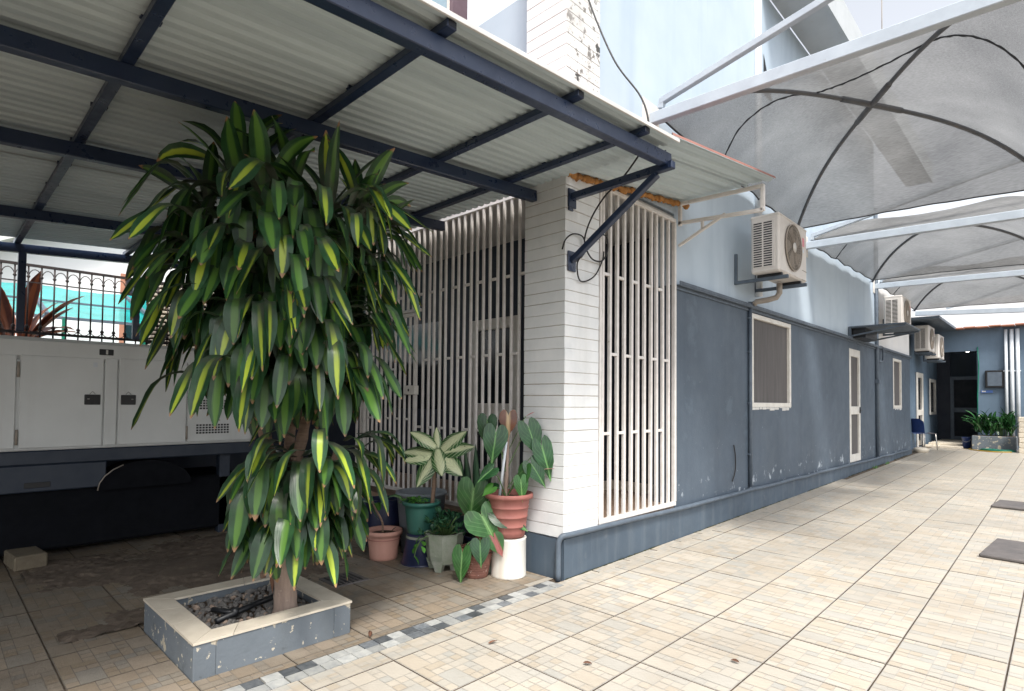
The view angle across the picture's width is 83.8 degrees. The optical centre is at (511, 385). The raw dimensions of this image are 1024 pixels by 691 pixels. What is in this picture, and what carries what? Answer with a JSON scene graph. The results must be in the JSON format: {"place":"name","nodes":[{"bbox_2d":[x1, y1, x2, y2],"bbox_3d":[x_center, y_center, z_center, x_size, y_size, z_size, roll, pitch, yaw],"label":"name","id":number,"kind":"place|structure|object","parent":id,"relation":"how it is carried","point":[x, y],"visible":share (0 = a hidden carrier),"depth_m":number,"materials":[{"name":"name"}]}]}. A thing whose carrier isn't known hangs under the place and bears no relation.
{"place":"outdoors","nodes":[
{"label":"outdoors","id":0,"kind":"place"},
{"bbox_2d":[0,447,1023,690],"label":"pavement","id":1,"kind":"structure","parent":0,"point":[884,577],"depth_m":3.54,"materials":[{"name":"tile"}]},
{"bbox_2d":[4,546,47,571],"bbox_3d":[-3.767,1.336,4.417,0.340,0.110,0.200,-1,-2,38],"label":"support block","id":2,"kind":"object","parent":1,"relation":"on","point":[25,558],"depth_m":4.34,"materials":[{"name":"concrete"}]},
{"bbox_2d":[0,271,83,336],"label":"red leaf plant","id":3,"kind":"object","parent":1,"relation":"on","point":[6,311],"visible":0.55,"depth_m":6.16,"materials":[{"name":"brown plant"}]},
{"bbox_2d":[0,335,254,556],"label":"generator","id":4,"kind":"object","parent":1,"relation":"on","point":[68,409],"visible":0.71,"depth_m":4.82,"materials":[{"name":"grey paint"}]},
{"bbox_2d":[0,354,16,449],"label":"door panel","id":5,"kind":"structure","parent":4,"relation":"in","point":[8,363],"depth_m":4.39,"materials":[{"name":"grey paint"}]},
{"bbox_2d":[17,355,103,448],"bbox_3d":[-3.648,0.130,4.631,0.028,0.735,0.540,-1,-2,44],"label":"door panel","id":6,"kind":"structure","parent":4,"relation":"in","point":[61,398],"depth_m":4.62,"materials":[{"name":"grey paint"}]},
{"bbox_2d":[117,358,187,444],"bbox_3d":[-3.195,0.142,5.091,0.038,0.745,0.530,-1,-2,44],"label":"door panel","id":7,"kind":"structure","parent":4,"relation":"in","point":[154,424],"depth_m":5.06,"materials":[{"name":"grey paint"}]},
{"bbox_2d":[106,408,359,470],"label":"boundary wall","id":8,"kind":"structure","parent":1,"relation":"on","point":[335,434],"depth_m":7.43,"materials":[{"name":"blue paint"}]},
{"bbox_2d":[0,259,206,345],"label":"iron railing","id":9,"kind":"object","parent":8,"relation":"on","point":[78,336],"visible":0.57,"depth_m":5.93,"materials":[{"name":"metal"}]},
{"bbox_2d":[147,284,213,347],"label":"louvre block wall","id":10,"kind":"structure","parent":8,"relation":"on","point":[153,333],"depth_m":6.80,"materials":[{"name":"white concrete"}]},
{"bbox_2d":[143,573,351,682],"bbox_3d":[-1.484,1.293,3.199,0.846,0.188,0.816,-1,-2,44],"label":"square planter","id":11,"kind":"object","parent":1,"relation":"on","point":[189,637],"visible":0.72,"depth_m":2.99,"materials":[{"name":"grey paint"}]},
{"bbox_2d":[210,594,272,623],"bbox_3d":[-1.505,1.218,3.183,0.181,0.043,0.448,0,-2,24],"label":"drip pipe","id":12,"kind":"object","parent":11,"relation":"on","point":[232,612],"visible":0.93,"depth_m":3.08,"materials":[{"name":"black plastic"}]},
{"bbox_2d":[110,101,434,613],"bbox_3d":[-1.198,-0.042,3.010,1.378,2.636,1.488,-1,-2,44],"label":"corn plant tree","id":13,"kind":"object","parent":11,"relation":"on","point":[275,259],"visible":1,"depth_m":2.79,"materials":[{"name":"green plant"}]},
{"bbox_2d":[319,571,368,587],"bbox_3d":[-1.217,1.399,4.130,0.260,0.011,0.260,-1,-2,44],"label":"drain cover","id":14,"kind":"object","parent":1,"relation":"on","point":[353,577],"visible":0.83,"depth_m":4.11,"materials":[{"name":"grey metal"}]},
{"bbox_2d":[363,494,402,560],"bbox_3d":[-1.088,1.140,4.706,0.374,0.564,0.318,1,-2,-29],"label":"potted plant","id":15,"kind":"object","parent":1,"relation":"on","point":[383,542],"visible":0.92,"depth_m":4.63,"materials":[{"name":"pink plant"}]},
{"bbox_2d":[366,495,400,546],"bbox_3d":[-1.153,1.224,5.148,0.350,0.420,0.350,-1,-2,44],"label":"dark barrel","id":16,"kind":"object","parent":1,"relation":"on","point":[392,518],"visible":0.23,"depth_m":5.01,"materials":[{"name":"blue plastic"}]},
{"bbox_2d":[401,533,428,567],"bbox_3d":[-0.735,1.301,4.600,0.320,0.243,0.320,-1,-2,44],"label":"navy bucket","id":17,"kind":"object","parent":1,"relation":"on","point":[408,559],"visible":0.38,"depth_m":4.48,"materials":[{"name":"plastic"}]},
{"bbox_2d":[400,427,474,534],"bbox_3d":[-0.614,0.759,4.619,0.347,0.843,0.606,-9,-10,81],"label":"potted plant","id":18,"kind":"object","parent":17,"relation":"on","point":[441,459],"visible":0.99,"depth_m":4.54,"materials":[{"name":"green plant"}]},
{"bbox_2d":[396,487,446,552],"bbox_3d":[-0.793,1.175,4.974,0.444,0.515,0.442,-1,-2,44],"label":"grey bin","id":19,"kind":"object","parent":1,"relation":"on","point":[440,493],"visible":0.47,"depth_m":4.88,"materials":[{"name":"plastic"}]},
{"bbox_2d":[412,506,466,572],"bbox_3d":[-0.571,1.172,4.405,0.403,0.493,0.302,1,-2,-28],"label":"potted plant","id":20,"kind":"object","parent":1,"relation":"on","point":[443,540],"visible":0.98,"depth_m":4.33,"materials":[{"name":"green plant"}]},
{"bbox_2d":[459,444,494,542],"bbox_3d":[-0.308,0.952,4.642,0.326,0.951,0.269,0,-2,6],"label":"potted plant","id":21,"kind":"object","parent":1,"relation":"on","point":[467,537],"visible":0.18,"depth_m":4.57,"materials":[{"name":"green plant"}]},
{"bbox_2d":[452,531,503,582],"bbox_3d":[-0.289,1.255,4.208,0.346,0.388,0.334,1,-2,-29],"label":"potted plant","id":22,"kind":"object","parent":1,"relation":"on","point":[471,559],"visible":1,"depth_m":4.11,"materials":[{"name":"green plant"}]},
{"bbox_2d":[491,535,525,579],"bbox_3d":[-0.025,1.275,4.292,0.268,0.290,0.268,-1,-2,44],"label":"white drum","id":23,"kind":"object","parent":1,"relation":"on","point":[510,564],"visible":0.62,"depth_m":4.18,"materials":[{"name":"plastic"}]},
{"bbox_2d":[477,410,553,537],"bbox_3d":[0.000,0.649,4.316,0.362,0.942,0.575,-4,-5,72],"label":"potted plant","id":24,"kind":"object","parent":23,"relation":"on","point":[510,506],"visible":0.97,"depth_m":4.24,"materials":[{"name":"green plant"}]},
{"bbox_2d":[913,447,929,452],"bbox_3d":[9.981,1.558,13.919,0.343,0.130,0.345,-1,-2,44],"label":"stone lump","id":25,"kind":"object","parent":1,"relation":"on","point":[920,449],"visible":1,"depth_m":13.82,"materials":[{"name":"white stone"}]},
{"bbox_2d":[911,418,937,449],"bbox_3d":[10.528,1.238,14.626,0.525,0.801,0.415,1,-2,-16],"label":"plastic chair","id":26,"kind":"object","parent":1,"relation":"on","point":[918,426],"visible":0.84,"depth_m":14.52,"materials":[{"name":"plastic"}]},
{"bbox_2d":[909,315,1023,449],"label":"building","id":27,"kind":"structure","parent":1,"relation":"on","point":[944,396],"depth_m":15.64,"materials":[{"name":"blue paint"}]},
{"bbox_2d":[915,372,923,446],"bbox_3d":[11.052,0.638,15.455,0.039,1.980,0.910,-1,-2,44],"label":"side door","id":28,"kind":"structure","parent":27,"relation":"in","point":[918,376],"depth_m":15.48,"materials":[{"name":"white glass"}]},
{"bbox_2d":[914,325,935,355],"bbox_3d":[10.383,-1.128,14.324,0.360,0.695,0.904,-1,-2,44],"label":"ac unit","id":29,"kind":"object","parent":27,"relation":"attached to","point":[924,341],"visible":0.95,"depth_m":14.04,"materials":[{"name":"white paint"}]},
{"bbox_2d":[929,379,936,414],"bbox_3d":[12.523,0.328,16.979,0.039,1.050,1.050,-1,-2,44],"label":"window","id":30,"kind":"structure","parent":27,"relation":"in","point":[932,383],"depth_m":17.00,"materials":[{"name":"white glass"}]},
{"bbox_2d":[923,334,945,362],"bbox_3d":[11.200,-0.979,15.129,0.410,0.695,0.904,-1,-2,44],"label":"ac unit","id":31,"kind":"object","parent":27,"relation":"attached to","point":[938,357],"visible":0.74,"depth_m":14.83,"materials":[{"name":"white paint"}]},
{"bbox_2d":[950,376,977,439],"bbox_3d":[13.719,0.689,17.165,0.830,1.940,0.100,-1,-2,44],"label":"door","id":32,"kind":"structure","parent":27,"relation":"in","point":[963,390],"depth_m":17.25,"materials":[{"name":"black metal"}]},
{"bbox_2d":[911,302,1023,327],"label":"white parapet","id":33,"kind":"structure","parent":27,"relation":"on","point":[963,320],"depth_m":16.21,"materials":[{"name":"white paint"}]},
{"bbox_2d":[915,307,1023,315],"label":"steel beam","id":34,"kind":"structure","parent":27,"relation":"attached to","point":[974,311],"depth_m":13.54,"materials":[{"name":"metal"}]},
{"bbox_2d":[981,390,992,392],"bbox_3d":[12.622,0.153,15.159,0.240,0.070,0.014,-1,-2,44],"label":"sign","id":35,"kind":"object","parent":27,"relation":"attached to","point":[986,391],"visible":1,"depth_m":15.15,"materials":[{"name":"blue plastic"}]},
{"bbox_2d":[985,370,1004,387],"bbox_3d":[12.722,-0.179,15.032,0.390,0.460,0.075,-1,-2,44],"label":"notice box","id":36,"kind":"object","parent":27,"relation":"attached to","point":[994,378],"visible":1,"depth_m":15.00,"materials":[{"name":"black plastic"}]},
{"bbox_2d":[1003,329,1008,435],"bbox_3d":[12.879,0.027,14.852,0.110,3.000,0.124,-1,-2,44],"label":"wall pipe","id":37,"kind":"object","parent":27,"relation":"attached to","point":[1006,370],"depth_m":14.82,"materials":[{"name":"plastic"}]},
{"bbox_2d":[1009,329,1014,435],"bbox_3d":[12.959,0.025,14.769,0.110,3.000,0.132,-1,-2,44],"label":"wall pipe","id":38,"kind":"object","parent":27,"relation":"attached to","point":[1012,370],"depth_m":14.74,"materials":[{"name":"plastic"}]},
{"bbox_2d":[1015,328,1020,444],"bbox_3d":[13.041,0.024,14.689,0.110,3.000,0.132,-1,-2,44],"label":"wall pipe","id":39,"kind":"object","parent":27,"relation":"attached to","point":[1018,370],"depth_m":14.65,"materials":[{"name":"plastic"}]},
{"bbox_2d":[961,437,971,447],"bbox_3d":[12.050,1.503,15.119,0.224,0.290,0.241,-1,-2,44],"label":"blue bucket","id":40,"kind":"object","parent":1,"relation":"on","point":[966,442],"visible":0.98,"depth_m":15.05,"materials":[{"name":"plastic"}]},
{"bbox_2d":[961,408,1018,451],"bbox_3d":[12.423,1.099,14.716,1.347,1.140,0.829,-1,-2,44],"label":"raised bed","id":41,"kind":"object","parent":1,"relation":"on","point":[991,423],"visible":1,"depth_m":14.54,"materials":[{"name":"grey paint"}]},
{"bbox_2d":[968,448,1011,452],"bbox_3d":[11.804,1.615,14.209,0.304,0.030,0.961,1,-2,-20],"label":"yellow hose","id":42,"kind":"object","parent":1,"relation":"on","point":[989,451],"visible":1,"depth_m":14.00,"materials":[{"name":"rubber"}]},
{"bbox_2d":[979,448,1015,451],"bbox_3d":[12.081,1.599,14.193,0.713,0.063,0.359,-1,-2,44],"label":"garden hose","id":43,"kind":"object","parent":1,"relation":"on","point":[989,449],"visible":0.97,"depth_m":14.09,"materials":[{"name":"green rubber"}]},
{"bbox_2d":[979,538,1023,563],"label":"cover plate","id":44,"kind":"object","parent":1,"relation":"on","point":[1005,550],"visible":1,"depth_m":4.84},
{"bbox_2d":[991,500,1023,510],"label":"cover plate","id":45,"kind":"object","parent":1,"relation":"on","point":[1014,505],"visible":1,"depth_m":6.95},
{"bbox_2d":[1018,417,1023,452],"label":"tile stack","id":46,"kind":"object","parent":1,"relation":"on","point":[1021,433],"visible":1,"depth_m":13.71,"materials":[{"name":"beige tile"}]},
{"bbox_2d":[770,0,1023,289],"label":"sky","id":47,"kind":"structure","parent":0,"point":[866,14],"materials":[{"name":"white"}]},
{"label":"ground","id":48,"kind":"structure","parent":0,"visible":0},
{"bbox_2d":[0,236,185,343],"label":"neighbour house","id":49,"kind":"structure","parent":48,"relation":"on","point":[111,268],"depth_m":11.82,"materials":[{"name":"white paint"}]},
{"bbox_2d":[119,273,140,342],"bbox_3d":[-8.031,-1.664,12.771,0.070,1.500,1.260,-1,-2,44],"label":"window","id":50,"kind":"structure","parent":49,"relation":"in","point":[121,327],"depth_m":12.34,"materials":[{"name":"orange glass"}]},
{"bbox_2d":[356,0,911,580],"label":"office building","id":51,"kind":"structure","parent":48,"relation":"on","point":[812,386],"depth_m":6.45,"materials":[{"name":"blue paint"}]},
{"bbox_2d":[0,0,679,339],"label":"carport roof","id":52,"kind":"structure","parent":51,"relation":"attached to","point":[100,100],"depth_m":3.00,"materials":[{"name":"light grey corrugated metal sheet"},{"name":"navy steel paint"}]},
{"bbox_2d":[562,233,603,281],"bbox_3d":[0.570,-0.969,4.332,0.083,0.362,0.523,-1,-2,44],"label":"cable loop","id":53,"kind":"object","parent":52,"relation":"attached to","point":[581,257],"visible":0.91,"depth_m":4.30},
{"bbox_2d":[383,321,442,408],"bbox_3d":[-1.329,-0.251,7.538,1.300,1.100,0.009,-1,-2,44],"label":"dark window","id":54,"kind":"structure","parent":51,"relation":"in","point":[437,323],"depth_m":7.39,"materials":[{"name":"black glass"}]},
{"bbox_2d":[355,196,524,506],"bbox_3d":[-0.816,-0.245,5.452,2.600,2.660,0.092,-1,-2,44],"label":"security grille","id":55,"kind":"object","parent":51,"relation":"on","point":[409,390],"visible":0.54,"depth_m":5.19,"materials":[{"name":"white metal"}]},
{"bbox_2d":[432,0,467,19],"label":"window","id":56,"kind":"structure","parent":51,"relation":"in","point":[459,7],"depth_m":5.41,"materials":[{"name":"glass"}]},
{"bbox_2d":[470,315,517,488],"bbox_3d":[-0.198,0.188,6.440,0.800,1.900,0.070,-1,-2,44],"label":"door","id":57,"kind":"structure","parent":51,"relation":"in","point":[515,318],"depth_m":6.46,"materials":[{"name":"white paint"}]},
{"bbox_2d":[523,0,599,537],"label":"brick pillar","id":58,"kind":"structure","parent":51,"relation":"on","point":[561,332],"depth_m":4.36,"materials":[{"name":"white brick"}]},
{"bbox_2d":[584,0,648,261],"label":"hanging cable","id":59,"kind":"object","parent":58,"relation":"hanging from","point":[643,102],"visible":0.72,"depth_m":4.15,"materials":[{"name":"black rubber"}]},
{"bbox_2d":[597,190,676,524],"bbox_3d":[1.118,-0.248,4.990,0.040,2.725,1.247,-1,-2,44],"label":"side grille","id":60,"kind":"object","parent":51,"relation":"attached to","point":[624,514],"visible":0.89,"depth_m":4.96,"materials":[{"name":"white metal"}]},
{"bbox_2d":[577,132,775,246],"bbox_3d":[1.366,-1.607,4.647,0.890,0.497,1.860,-1,-2,44],"label":"side awning","id":61,"kind":"object","parent":51,"relation":"attached to","point":[699,173],"visible":0.81,"depth_m":4.72,"materials":[{"name":"grey metal"}]},
{"bbox_2d":[555,449,910,581],"bbox_3d":[4.845,1.415,8.774,0.086,0.347,12.957,-1,-2,44],"label":"plinth conduit","id":62,"kind":"object","parent":51,"relation":"attached to","point":[561,537],"visible":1,"depth_m":5.15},
{"bbox_2d":[732,445,735,481],"bbox_3d":[2.474,0.860,6.356,0.094,0.405,0.012,2,-2,-44],"label":"ledge cable","id":63,"kind":"object","parent":51,"relation":"attached to","point":[735,463],"visible":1,"depth_m":6.37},
{"bbox_2d":[747,302,752,486],"bbox_3d":[2.796,0.096,6.696,0.045,2.170,0.070,-1,-2,44],"label":"wall conduit","id":64,"kind":"object","parent":51,"relation":"attached to","point":[750,452],"depth_m":6.68,"materials":[{"name":"grey plastic"}]},
{"bbox_2d":[734,212,806,305],"bbox_3d":[2.960,-1.387,6.510,0.580,0.894,0.904,-1,-2,44],"label":"ac unit","id":65,"kind":"object","parent":51,"relation":"attached to","point":[778,249],"visible":1,"depth_m":6.20,"materials":[{"name":"white paint"}]},
{"bbox_2d":[752,313,790,410],"bbox_3d":[3.305,-0.267,7.282,0.052,1.172,1.350,-1,-2,44],"label":"window","id":66,"kind":"structure","parent":51,"relation":"in","point":[771,338],"depth_m":7.30,"materials":[{"name":"white paint"}]},
{"bbox_2d":[642,0,1023,228],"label":"shade sail","id":67,"kind":"object","parent":51,"relation":"attached to","point":[926,109],"visible":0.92,"depth_m":5.62,"materials":[{"name":"grey fabric"}]},
{"bbox_2d":[849,348,861,462],"bbox_3d":[6.077,0.345,10.111,0.101,1.980,0.700,-1,-2,44],"label":"door","id":68,"kind":"structure","parent":51,"relation":"in","point":[854,355],"depth_m":10.17,"materials":[{"name":"white paint"}]},
{"bbox_2d":[874,215,883,456],"bbox_3d":[7.315,-1.054,11.359,0.087,4.930,0.462,-1,-2,44],"label":"down pipe","id":69,"kind":"object","parent":51,"relation":"attached to","point":[877,360],"visible":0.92,"depth_m":11.19,"materials":[{"name":"grey metal"}]},
{"bbox_2d":[848,322,920,341],"bbox_3d":[6.532,-0.910,9.987,0.840,0.210,1.250,-1,-2,44],"label":"door canopy","id":70,"kind":"object","parent":51,"relation":"attached to","point":[866,333],"visible":0.93,"depth_m":9.82,"materials":[{"name":"black plastic"}]},
{"bbox_2d":[883,295,910,335],"bbox_3d":[7.634,-1.385,11.384,0.509,0.695,0.904,-1,-2,44],"label":"ac unit","id":71,"kind":"object","parent":51,"relation":"attached to","point":[897,308],"visible":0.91,"depth_m":11.05,"materials":[{"name":"white paint"}]},
{"bbox_2d":[893,358,901,409],"bbox_3d":[8.558,-0.025,12.699,0.052,1.132,0.850,-1,-2,44],"label":"window","id":72,"kind":"structure","parent":51,"relation":"in","point":[897,372],"depth_m":12.81,"materials":[{"name":"white paint"}]},
{"bbox_2d":[806,196,1023,281],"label":"shade sail","id":73,"kind":"object","parent":51,"relation":"attached to","point":[989,233],"visible":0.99,"depth_m":9.18,"materials":[{"name":"grey fabric"}]},
{"bbox_2d":[873,265,1023,310],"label":"shade sail","id":74,"kind":"object","parent":51,"relation":"attached to","point":[995,285],"visible":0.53,"depth_m":12.50,"materials":[{"name":"grey fabric"}]},
{"bbox_3d":[-6.609,0.727,10.191,8.000,0.200,9.500,-1,-2,44],"label":"deck","id":75,"kind":"object","parent":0,"visible":0},
{"bbox_2d":[1,282,145,344],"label":"net canopy","id":76,"kind":"object","parent":75,"relation":"on","point":[60,298],"visible":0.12,"depth_m":9.40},
{"bbox_3d":[-0.195,1.315,4.439,0.250,0.215,0.250,-1,-2,44],"label":"pale stand","id":77,"kind":"object","parent":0,"visible":0},
{"bbox_2d":[457,476,527,540],"bbox_3d":[-0.195,0.946,4.303,0.427,0.514,0.489,2,-2,-35],"label":"potted plant","id":78,"kind":"object","parent":77,"relation":"on","point":[481,520],"visible":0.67,"depth_m":4.25,"materials":[{"name":"green plant"}]}
]}

